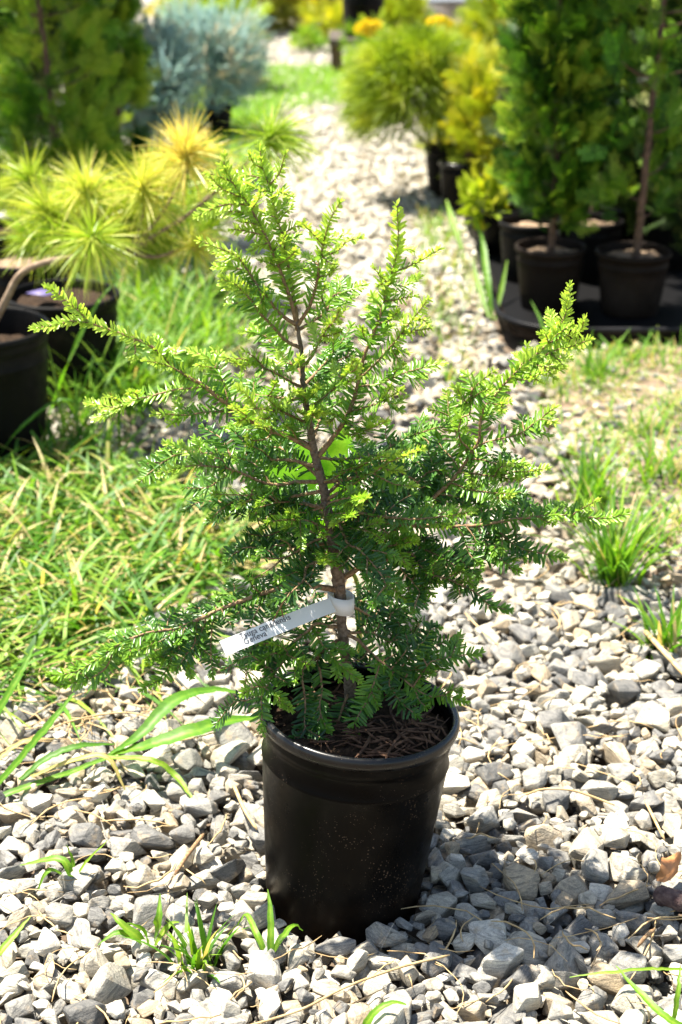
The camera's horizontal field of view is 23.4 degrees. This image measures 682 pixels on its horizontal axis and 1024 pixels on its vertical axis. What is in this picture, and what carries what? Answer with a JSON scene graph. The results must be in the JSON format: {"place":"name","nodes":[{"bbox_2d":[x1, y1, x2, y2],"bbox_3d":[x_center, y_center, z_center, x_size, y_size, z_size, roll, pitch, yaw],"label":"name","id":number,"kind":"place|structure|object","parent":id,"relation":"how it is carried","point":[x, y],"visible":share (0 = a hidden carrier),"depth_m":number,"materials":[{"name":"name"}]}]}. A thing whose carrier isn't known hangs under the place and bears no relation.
{"place":"outdoors","nodes":[
{"label":"outdoors","id":0,"kind":"place"},
{"bbox_2d":[0,0,681,1023],"bbox_3d":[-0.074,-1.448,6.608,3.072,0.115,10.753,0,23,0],"label":"gravel","id":1,"kind":"structure","parent":0,"point":[598,673],"depth_m":2.22,"materials":[{"name":"grey gravel"}]},
{"bbox_2d":[0,916,30,955],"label":"weed","id":2,"kind":"object","parent":1,"relation":"on","point":[7,942],"visible":1,"depth_m":1.88,"materials":[{"name":"green plant"}]},
{"bbox_2d":[0,306,49,470],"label":"nursery pot","id":3,"kind":"object","parent":1,"relation":"on","point":[23,370],"visible":0.84,"depth_m":3.30,"materials":[{"name":"plastic"}]},
{"bbox_2d":[0,89,326,318],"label":"golden pine","id":4,"kind":"object","parent":3,"relation":"in","point":[150,234],"visible":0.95,"depth_m":3.31,"materials":[{"name":"yellow plant"}]},
{"bbox_2d":[0,248,68,301],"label":"nursery pot","id":5,"kind":"object","parent":1,"relation":"on","point":[6,277],"visible":0.33,"depth_m":4.10,"materials":[{"name":"plastic"}]},
{"bbox_2d":[7,279,119,408],"bbox_3d":[-0.630,-0.381,3.782,0.259,0.251,0.259,0,23,0],"label":"nursery pot","id":6,"kind":"object","parent":1,"relation":"on","point":[60,341],"visible":0.5,"depth_m":3.70,"materials":[{"name":"plastic"}]},
{"bbox_2d":[26,289,59,296],"bbox_3d":[-0.670,-0.494,3.713,0.041,0.006,0.065,19,29,37],"label":"purple tag","id":7,"kind":"object","parent":6,"relation":"on","point":[40,292],"visible":0.89,"depth_m":3.71,"materials":[{"name":"blue"}]},
{"bbox_2d":[21,841,106,888],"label":"weed","id":8,"kind":"object","parent":1,"relation":"on","point":[68,866],"visible":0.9,"depth_m":2.01,"materials":[{"name":"green plant"}]},
{"bbox_2d":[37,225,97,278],"bbox_3d":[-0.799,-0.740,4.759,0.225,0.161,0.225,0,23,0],"label":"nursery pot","id":9,"kind":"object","parent":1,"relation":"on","point":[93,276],"visible":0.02,"depth_m":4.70,"materials":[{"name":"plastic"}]},
{"bbox_2d":[0,3,48,218],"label":"arborvitae","id":10,"kind":"object","parent":9,"relation":"in","point":[31,137],"visible":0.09,"depth_m":4.97,"materials":[{"name":"green plant"}]},
{"bbox_2d":[0,0,135,229],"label":"arborvitae","id":11,"kind":"object","parent":9,"relation":"in","point":[85,100],"visible":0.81,"depth_m":4.49,"materials":[{"name":"green plant"}]},
{"bbox_2d":[19,1,125,153],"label":"arborvitae","id":12,"kind":"object","parent":1,"relation":"on","point":[121,111],"visible":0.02,"depth_m":5.56,"materials":[{"name":"green plant"}]},
{"bbox_2d":[39,343,133,450],"bbox_3d":[-0.553,-0.200,3.356,0.219,0.246,0.281,-9,24,-21],"label":"grass tuft","id":13,"kind":"object","parent":1,"relation":"on","point":[62,419],"visible":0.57,"depth_m":3.42,"materials":[{"name":"plant"}]},
{"bbox_2d":[31,712,147,736],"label":"dry stalk","id":14,"kind":"object","parent":1,"relation":"on","point":[94,716],"visible":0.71,"depth_m":2.36,"materials":[{"name":"plant"}]},
{"bbox_2d":[49,0,146,137],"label":"arborvitae","id":15,"kind":"object","parent":1,"relation":"on","point":[124,47],"visible":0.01,"depth_m":6.08,"materials":[{"name":"green plant"}]},
{"bbox_2d":[0,644,257,797],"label":"broad grass","id":16,"kind":"structure","parent":1,"relation":"on","point":[168,704],"depth_m":2.25,"materials":[{"name":"green plant"}]},
{"bbox_2d":[98,894,178,945],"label":"weed","id":17,"kind":"object","parent":1,"relation":"on","point":[127,930],"visible":0.96,"depth_m":1.91,"materials":[{"name":"green plant"}]},
{"bbox_2d":[0,406,331,756],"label":"grass","id":18,"kind":"structure","parent":1,"relation":"on","point":[18,541],"depth_m":2.88,"materials":[{"name":"green plant"}]},
{"bbox_2d":[0,273,125,475],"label":"long grass","id":19,"kind":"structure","parent":18,"relation":"on","point":[75,346],"depth_m":3.40,"materials":[{"name":"plant"}]},
{"bbox_2d":[34,550,165,648],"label":"long grass","id":20,"kind":"structure","parent":18,"relation":"on","point":[84,569],"depth_m":2.75,"materials":[{"name":"plant"}]},
{"bbox_2d":[151,146,182,180],"bbox_3d":[-0.654,-1.259,6.038,0.185,0.131,0.185,0,23,0],"label":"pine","id":21,"kind":"object","parent":1,"relation":"on","point":[167,161],"visible":0.02,"depth_m":5.98,"materials":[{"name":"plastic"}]},
{"bbox_2d":[119,9,210,153],"bbox_3d":[-0.677,-1.509,5.912,0.422,0.567,0.465,0,23,0],"label":"blue spruce","id":22,"kind":"object","parent":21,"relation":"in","point":[180,77],"visible":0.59,"depth_m":5.84,"materials":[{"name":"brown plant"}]},
{"bbox_2d":[141,0,197,17],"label":"yellow shrub","id":23,"kind":"object","parent":1,"relation":"on","point":[149,7],"visible":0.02,"depth_m":8.24,"materials":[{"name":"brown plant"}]},
{"bbox_2d":[47,222,306,441],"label":"grass","id":24,"kind":"structure","parent":1,"relation":"on","point":[179,308],"depth_m":3.98,"materials":[{"name":"green plant"}]},
{"bbox_2d":[91,302,162,406],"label":"grass tuft","id":25,"kind":"object","parent":24,"relation":"on","point":[132,367],"visible":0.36,"depth_m":3.73,"materials":[{"name":"plant"}]},
{"bbox_2d":[115,898,248,982],"bbox_3d":[-0.161,0.488,1.895,0.138,0.104,0.156,20,30,39],"label":"grass tuft","id":26,"kind":"object","parent":1,"relation":"on","point":[195,961],"visible":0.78,"depth_m":1.89,"materials":[{"name":"plant"}]},
{"bbox_2d":[174,833,204,875],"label":"dry stalk","id":27,"kind":"object","parent":1,"relation":"on","point":[189,852],"visible":1,"depth_m":2.04,"materials":[{"name":"beige plant"}]},
{"bbox_2d":[181,84,207,136],"bbox_3d":[-0.596,-1.560,6.492,0.152,0.309,0.186,0,23,0],"label":"dwarf conifer","id":28,"kind":"object","parent":1,"relation":"on","point":[189,114],"visible":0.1,"depth_m":6.46,"materials":[{"name":"green plant"}]},
{"bbox_2d":[195,102,232,141],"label":"nursery pot","id":29,"kind":"object","parent":1,"relation":"on","point":[214,120],"visible":0.53,"depth_m":6.80,"materials":[{"name":"plastic"}]},
{"bbox_2d":[141,0,276,117],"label":"blue spruce","id":30,"kind":"object","parent":29,"relation":"in","point":[226,52],"visible":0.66,"depth_m":6.73,"materials":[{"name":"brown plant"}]},
{"bbox_2d":[158,0,273,71],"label":"round shrub","id":31,"kind":"object","parent":1,"relation":"on","point":[238,3],"visible":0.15,"depth_m":7.95,"materials":[{"name":"green plant"}]},
{"bbox_2d":[168,94,284,244],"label":"grass","id":32,"kind":"structure","parent":1,"relation":"on","point":[240,136],"depth_m":6.75,"materials":[{"name":"plant"}]},
{"bbox_2d":[233,784,257,829],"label":"dry stalk","id":33,"kind":"object","parent":1,"relation":"on","point":[243,807],"visible":1,"depth_m":2.14,"materials":[{"name":"plant"}]},
{"bbox_2d":[250,17,272,38],"bbox_3d":[-0.537,-2.938,10.051,0.245,0.131,0.245,0,23,0],"label":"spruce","id":34,"kind":"object","parent":1,"relation":"on","point":[269,26],"visible":0.2,"depth_m":9.99,"materials":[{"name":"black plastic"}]},
{"bbox_2d":[232,0,298,34],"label":"olive shrub","id":35,"kind":"object","parent":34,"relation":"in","point":[276,4],"visible":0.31,"depth_m":10.16,"materials":[{"name":"green plant"}]},
{"bbox_2d":[236,889,302,951],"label":"weed","id":36,"kind":"object","parent":1,"relation":"on","point":[270,935],"visible":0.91,"depth_m":1.89,"materials":[{"name":"green plant"}]},
{"bbox_2d":[202,59,358,127],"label":"grass","id":37,"kind":"structure","parent":1,"relation":"on","point":[329,74],"depth_m":8.11,"materials":[{"name":"green plant"}]},
{"bbox_2d":[260,0,318,32],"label":"olive shrub","id":38,"kind":"object","parent":1,"relation":"on","point":[287,26],"visible":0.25,"depth_m":10.44,"materials":[{"name":"green plant"}]},
{"bbox_2d":[285,18,330,54],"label":"shrub","id":39,"kind":"object","parent":1,"relation":"on","point":[318,41],"visible":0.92,"depth_m":9.47,"materials":[{"name":"green plant"}]},
{"bbox_2d":[277,0,340,24],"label":"olive shrub","id":40,"kind":"object","parent":1,"relation":"on","point":[298,4],"visible":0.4,"depth_m":10.29,"materials":[{"name":"green plant"}]},
{"bbox_2d":[306,18,338,39],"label":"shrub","id":41,"kind":"object","parent":1,"relation":"on","point":[324,31],"visible":0.22,"depth_m":9.84,"materials":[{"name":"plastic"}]},
{"bbox_2d":[295,0,357,46],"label":"weeping shrub","id":42,"kind":"object","parent":1,"relation":"on","point":[332,14],"visible":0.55,"depth_m":9.76,"materials":[{"name":"yellow plant"}]},
{"bbox_2d":[0,533,681,1023],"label":"straw litter","id":43,"kind":"object","parent":1,"relation":"on","point":[226,817],"visible":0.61,"depth_m":2.12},
{"bbox_2d":[252,955,449,1023],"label":"dry stalk","id":44,"kind":"object","parent":1,"relation":"on","point":[345,987],"visible":1,"depth_m":1.81,"materials":[{"name":"plant"}]},
{"bbox_2d":[258,662,459,945],"bbox_3d":[0.021,0.357,1.999,0.238,0.292,0.239,0,23,0],"label":"nursery pot","id":45,"kind":"object","parent":1,"relation":"on","point":[349,823],"visible":0.83,"depth_m":1.92,"materials":[{"name":"black plastic"}]},
{"bbox_2d":[28,140,631,743],"bbox_3d":[-0.004,-0.070,1.888,0.664,0.703,0.331,0,23,0],"label":"hemlock sapling","id":46,"kind":"object","parent":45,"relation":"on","point":[414,496],"visible":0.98,"depth_m":1.87,"materials":[{"name":"green plant"}]},
{"bbox_2d":[219,589,353,654],"bbox_3d":[-0.061,0.124,1.896,0.179,0.032,0.027,-16,27,-33],"label":"plant tag","id":47,"kind":"object","parent":46,"relation":"attached to","point":[330,604],"visible":1,"depth_m":1.89,"materials":[{"name":"white plastic"}]},
{"bbox_2d":[265,425,361,661],"bbox_3d":[-0.034,0.054,2.062,0.122,0.335,0.054,3,23,8],"label":"broadleaf weed","id":48,"kind":"object","parent":46,"relation":"attached to","point":[336,448],"visible":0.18,"depth_m":2.01,"materials":[{"name":"green plant"}]},
{"bbox_2d":[336,7,391,78],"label":"green shrub","id":49,"kind":"object","parent":1,"relation":"on","point":[346,46],"visible":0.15,"depth_m":8.11,"materials":[{"name":"green plant"}]},
{"bbox_2d":[329,30,403,70],"bbox_3d":[0.157,-2.442,8.797,0.440,0.196,0.405,0,23,0],"label":"bench","id":50,"kind":"object","parent":1,"relation":"on","point":[335,38],"visible":0.31,"depth_m":8.64,"materials":[{"name":"grey wood"}]},
{"bbox_2d":[342,0,384,37],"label":"nursery pot","id":51,"kind":"object","parent":50,"relation":"on","point":[353,10],"visible":0.63,"depth_m":8.57,"materials":[{"name":"black plastic"}]},
{"bbox_2d":[353,18,382,50],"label":"marigold plant","id":52,"kind":"object","parent":1,"relation":"on","point":[364,27],"visible":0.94,"depth_m":7.91,"materials":[{"name":"yellow plant"}]},
{"bbox_2d":[362,1000,405,1023],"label":"weed","id":53,"kind":"object","parent":1,"relation":"on","point":[373,1013],"visible":1,"depth_m":1.77,"materials":[{"name":"green plant"}]},
{"bbox_2d":[383,0,434,31],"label":"green shrub","id":54,"kind":"object","parent":1,"relation":"on","point":[397,10],"visible":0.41,"depth_m":8.90,"materials":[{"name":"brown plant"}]},
{"bbox_2d":[410,212,459,234],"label":"grass tuft","id":55,"kind":"object","parent":1,"relation":"on","point":[429,222],"visible":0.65,"depth_m":5.34,"materials":[{"name":"plant"}]},
{"bbox_2d":[414,13,466,46],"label":"green shrub","id":56,"kind":"object","parent":1,"relation":"on","point":[425,22],"depth_m":7.68,"materials":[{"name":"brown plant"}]},
{"bbox_2d":[426,13,454,39],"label":"marigold plant","id":57,"kind":"object","parent":1,"relation":"on","point":[433,19],"visible":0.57,"depth_m":7.42,"materials":[{"name":"yellow plant"}]},
{"bbox_2d":[424,143,459,198],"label":"nursery pot","id":58,"kind":"object","parent":1,"relation":"on","point":[434,157],"visible":0.52,"depth_m":5.77,"materials":[{"name":"plastic"}]},
{"bbox_2d":[329,19,499,162],"bbox_3d":[0.270,-1.441,5.632,0.641,0.463,0.585,0,23,0],"label":"threadleaf bush","id":59,"kind":"object","parent":58,"relation":"in","point":[395,69],"visible":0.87,"depth_m":5.51,"materials":[{"name":"green plant"}]},
{"bbox_2d":[425,300,458,322],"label":"grass tuft","id":60,"kind":"object","parent":1,"relation":"on","point":[440,315],"visible":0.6,"depth_m":4.34,"materials":[{"name":"plant"}]},
{"bbox_2d":[437,357,463,381],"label":"grass tuft","id":61,"kind":"object","parent":1,"relation":"on","point":[445,372],"visible":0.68,"depth_m":3.89,"materials":[{"name":"plant"}]},
{"bbox_2d":[410,202,497,388],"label":"grass","id":62,"kind":"structure","parent":1,"relation":"on","point":[448,235],"depth_m":4.72,"materials":[{"name":"green plant"}]},
{"bbox_2d":[412,13,506,172],"bbox_3d":[0.489,-1.494,6.038,0.448,0.649,0.438,0,23,0],"label":"golden shrub","id":63,"kind":"object","parent":1,"relation":"on","point":[494,55],"visible":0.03,"depth_m":5.97,"materials":[{"name":"yellow plant"}]},
{"bbox_2d":[452,0,509,70],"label":"green shrub","id":64,"kind":"object","parent":1,"relation":"on","point":[476,15],"visible":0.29,"depth_m":6.98,"materials":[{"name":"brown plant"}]},
{"bbox_2d":[464,612,499,645],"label":"dry stalk","id":65,"kind":"object","parent":1,"relation":"on","point":[481,630],"visible":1,"depth_m":2.62,"materials":[{"name":"plant"}]},
{"bbox_2d":[446,200,544,330],"bbox_3d":[0.381,-0.742,4.623,0.095,0.222,1.257,-3,23,-7],"label":"weed","id":66,"kind":"object","parent":1,"relation":"on","point":[485,266],"visible":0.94,"depth_m":4.41,"materials":[{"name":"green plant"}]},
{"bbox_2d":[460,183,532,238],"bbox_3d":[0.718,-0.991,5.451,0.647,0.049,0.732,0,23,0],"label":"plant tray","id":67,"kind":"object","parent":1,"relation":"on","point":[475,233],"visible":0.07,"depth_m":5.29,"materials":[{"name":"black plastic"}]},
{"bbox_2d":[439,157,482,208],"bbox_3d":[0.399,-1.099,5.509,0.149,0.151,0.149,0,23,0],"label":"nursery pot","id":68,"kind":"object","parent":67,"relation":"on","point":[450,173],"visible":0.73,"depth_m":5.46,"materials":[{"name":"black plastic"}]},
{"bbox_2d":[436,42,516,196],"bbox_3d":[0.479,-1.271,5.458,0.332,0.561,0.393,0,23,0],"label":"golden shrub","id":69,"kind":"object","parent":68,"relation":"in","point":[472,141],"visible":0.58,"depth_m":5.40,"materials":[{"name":"yellow plant"}]},
{"bbox_2d":[546,178,590,230],"bbox_3d":[0.691,-0.932,5.166,0.205,0.201,0.205,0,23,0],"label":"nursery pot","id":70,"kind":"object","parent":67,"relation":"on","point":[588,210],"visible":0.01,"depth_m":5.10,"materials":[{"name":"black plastic"}]},
{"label":"nursery pot","id":71,"kind":"object","parent":67,"relation":"on","visible":0},
{"bbox_2d":[479,7,621,182],"bbox_3d":[0.708,-1.682,5.060,0.536,1.479,0.511,5,23,12],"label":"arborvitae","id":72,"kind":"object","parent":71,"relation":"in","point":[502,99],"visible":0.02,"depth_m":5.21,"materials":[{"name":"green plant"}]},
{"bbox_2d":[525,788,614,804],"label":"dry stalk","id":73,"kind":"object","parent":1,"relation":"on","point":[580,792],"visible":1,"depth_m":2.17,"materials":[{"name":"plant"}]},
{"bbox_2d":[475,231,681,343],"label":"plant tray","id":74,"kind":"object","parent":1,"relation":"on","point":[514,316],"visible":0.35,"depth_m":4.29,"materials":[{"name":"black plastic"}]},
{"bbox_2d":[480,203,522,255],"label":"nursery pot","id":75,"kind":"object","parent":74,"relation":"on","point":[491,235],"visible":0.61,"depth_m":4.87,"materials":[{"name":"black plastic"}]},
{"bbox_2d":[456,155,530,231],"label":"leafy seedling","id":76,"kind":"object","parent":75,"relation":"in","point":[489,187],"visible":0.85,"depth_m":4.85,"materials":[{"name":"plant"}]},
{"bbox_2d":[498,214,558,283],"bbox_3d":[0.523,-0.735,4.620,0.169,0.166,0.169,0,23,0],"label":"nursery pot","id":77,"kind":"object","parent":74,"relation":"on","point":[516,228],"visible":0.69,"depth_m":4.58,"materials":[{"name":"plastic"}]},
{"bbox_2d":[515,237,586,312],"bbox_3d":[0.550,-0.623,4.353,0.189,0.166,0.189,0,23,0],"label":"nursery pot","id":78,"kind":"object","parent":74,"relation":"on","point":[544,276],"visible":0.96,"depth_m":4.30,"materials":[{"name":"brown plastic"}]},
{"bbox_2d":[484,0,631,252],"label":"arborvitae","id":79,"kind":"object","parent":78,"relation":"in","point":[572,70],"visible":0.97,"depth_m":4.12,"materials":[{"name":"green plant"}]},
{"bbox_2d":[558,212,623,282],"bbox_3d":[0.698,-0.743,4.639,0.185,0.166,0.185,0,23,0],"label":"nursery pot","id":80,"kind":"object","parent":74,"relation":"on","point":[607,232],"visible":0.48,"depth_m":4.57,"materials":[{"name":"plastic"}]},
{"bbox_2d":[599,200,652,241],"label":"nursery pot","id":81,"kind":"object","parent":74,"relation":"on","point":[624,236],"visible":0.09,"depth_m":4.79,"materials":[{"name":"black plastic"}]},
{"bbox_2d":[541,0,678,211],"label":"arborvitae","id":82,"kind":"object","parent":81,"relation":"in","point":[601,168],"visible":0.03,"depth_m":4.71,"materials":[{"name":"green plant"}]},
{"bbox_2d":[595,241,672,318],"bbox_3d":[0.759,-0.604,4.307,0.199,0.166,0.199,0,23,0],"label":"nursery pot","id":83,"kind":"object","parent":74,"relation":"on","point":[630,287],"visible":0.98,"depth_m":4.25,"materials":[{"name":"brown plastic"}]},
{"bbox_2d":[574,0,681,257],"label":"arborvitae","id":84,"kind":"object","parent":83,"relation":"in","point":[652,115],"visible":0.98,"depth_m":4.13,"materials":[{"name":"green plant"}]},
{"bbox_2d":[643,203,681,269],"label":"nursery pot","id":85,"kind":"object","parent":74,"relation":"on","point":[663,236],"visible":0.25,"depth_m":4.70,"materials":[{"name":"plastic"}]},
{"bbox_2d":[603,0,679,234],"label":"arborvitae","id":86,"kind":"object","parent":85,"relation":"in","point":[641,15],"visible":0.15,"depth_m":4.68,"materials":[{"name":"green plant"}]},
{"bbox_2d":[629,0,681,253],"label":"arborvitae","id":87,"kind":"object","parent":85,"relation":"in","point":[676,205],"visible":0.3,"depth_m":4.37,"materials":[{"name":"green plant"}]},
{"bbox_2d":[511,462,681,587],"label":"grass tuft","id":88,"kind":"object","parent":1,"relation":"on","point":[612,563],"visible":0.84,"depth_m":2.84,"materials":[{"name":"green plant"}]},
{"bbox_2d":[544,343,681,544],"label":"soil patch","id":89,"kind":"object","parent":1,"relation":"on","point":[648,382],"visible":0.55,"depth_m":3.68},
{"bbox_2d":[495,415,652,507],"bbox_3d":[0.481,-0.075,3.130,0.356,0.191,0.267,-10,25,-23],"label":"grass tuft","id":90,"kind":"object","parent":89,"relation":"on","point":[595,481],"visible":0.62,"depth_m":3.15,"materials":[{"name":"green plant"}]},
{"bbox_2d":[498,326,681,558],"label":"grass","id":91,"kind":"structure","parent":89,"relation":"on","point":[630,424],"depth_m":3.56,"materials":[{"name":"green plant"}]},
{"bbox_2d":[522,326,681,391],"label":"grass","id":92,"kind":"structure","parent":89,"relation":"on","point":[637,357],"depth_m":3.94,"materials":[{"name":"plant"}]},
{"bbox_2d":[565,329,660,380],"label":"grass tuft","id":93,"kind":"object","parent":89,"relation":"on","point":[598,362],"visible":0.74,"depth_m":3.88,"materials":[{"name":"plant"}]},
{"bbox_2d":[556,373,681,523],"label":"scattered gravel","id":94,"kind":"structure","parent":89,"relation":"on","point":[566,442],"depth_m":3.47,"materials":[{"name":"stone"}]},
{"bbox_2d":[596,395,680,438],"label":"grass tuft","id":95,"kind":"object","parent":89,"relation":"on","point":[647,426],"visible":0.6,"depth_m":3.51,"materials":[{"name":"plant"}]},
{"bbox_2d":[611,413,681,486],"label":"grass tuft","id":96,"kind":"object","parent":89,"relation":"on","point":[650,454],"visible":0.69,"depth_m":3.27,"materials":[{"name":"plant"}]},
{"bbox_2d":[571,965,681,1023],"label":"weed","id":97,"kind":"object","parent":1,"relation":"on","point":[653,1005],"visible":1,"depth_m":1.78,"materials":[{"name":"green plant"}]},
{"bbox_2d":[607,586,681,659],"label":"grass tuft","id":98,"kind":"object","parent":1,"relation":"on","point":[670,633],"visible":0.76,"depth_m":2.61,"materials":[{"name":"plant"}]},
{"bbox_2d":[637,928,654,947],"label":"dry stalk","id":99,"kind":"object","parent":1,"relation":"on","point":[646,936],"visible":1,"depth_m":1.89,"materials":[{"name":"beige plant"}]},
{"bbox_2d":[644,800,664,839],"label":"dry stalk","id":100,"kind":"object","parent":1,"relation":"on","point":[654,819],"visible":1,"depth_m":2.11,"materials":[{"name":"plant"}]},
{"bbox_2d":[644,630,681,674],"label":"dry stalk","id":101,"kind":"object","parent":1,"relation":"on","point":[662,650],"visible":1,"depth_m":2.54,"materials":[{"name":"plant"}]},
{"bbox_2d":[653,885,681,911],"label":"stone","id":102,"kind":"object","parent":1,"relation":"on","point":[665,896],"visible":1,"depth_m":1.95,"materials":[{"name":"stone"}]},
{"bbox_2d":[655,852,681,881],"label":"dead leaf","id":103,"kind":"object","parent":1,"relation":"on","point":[668,870],"visible":1,"depth_m":1.99,"materials":[{"name":"plant"}]},
{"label":"nursery pot","id":104,"kind":"object","parent":1,"relation":"on","visible":0},
{"bbox_2d":[0,0,81,187],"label":"arborvitae","id":105,"kind":"object","parent":104,"relation":"in","point":[37,74],"visible":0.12,"depth_m":5.07,"materials":[{"name":"green plant"}]},
{"bbox_2d":[64,0,164,186],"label":"arborvitae","id":106,"kind":"object","parent":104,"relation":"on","point":[135,64],"visible":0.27,"depth_m":5.09,"materials":[{"name":"green plant"}]},
{"bbox_2d":[425,0,463,0],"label":"tunnel house","id":107,"kind":"structure","parent":0,"point":[444,0],"depth_m":12.38,"materials":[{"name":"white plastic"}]}
]}

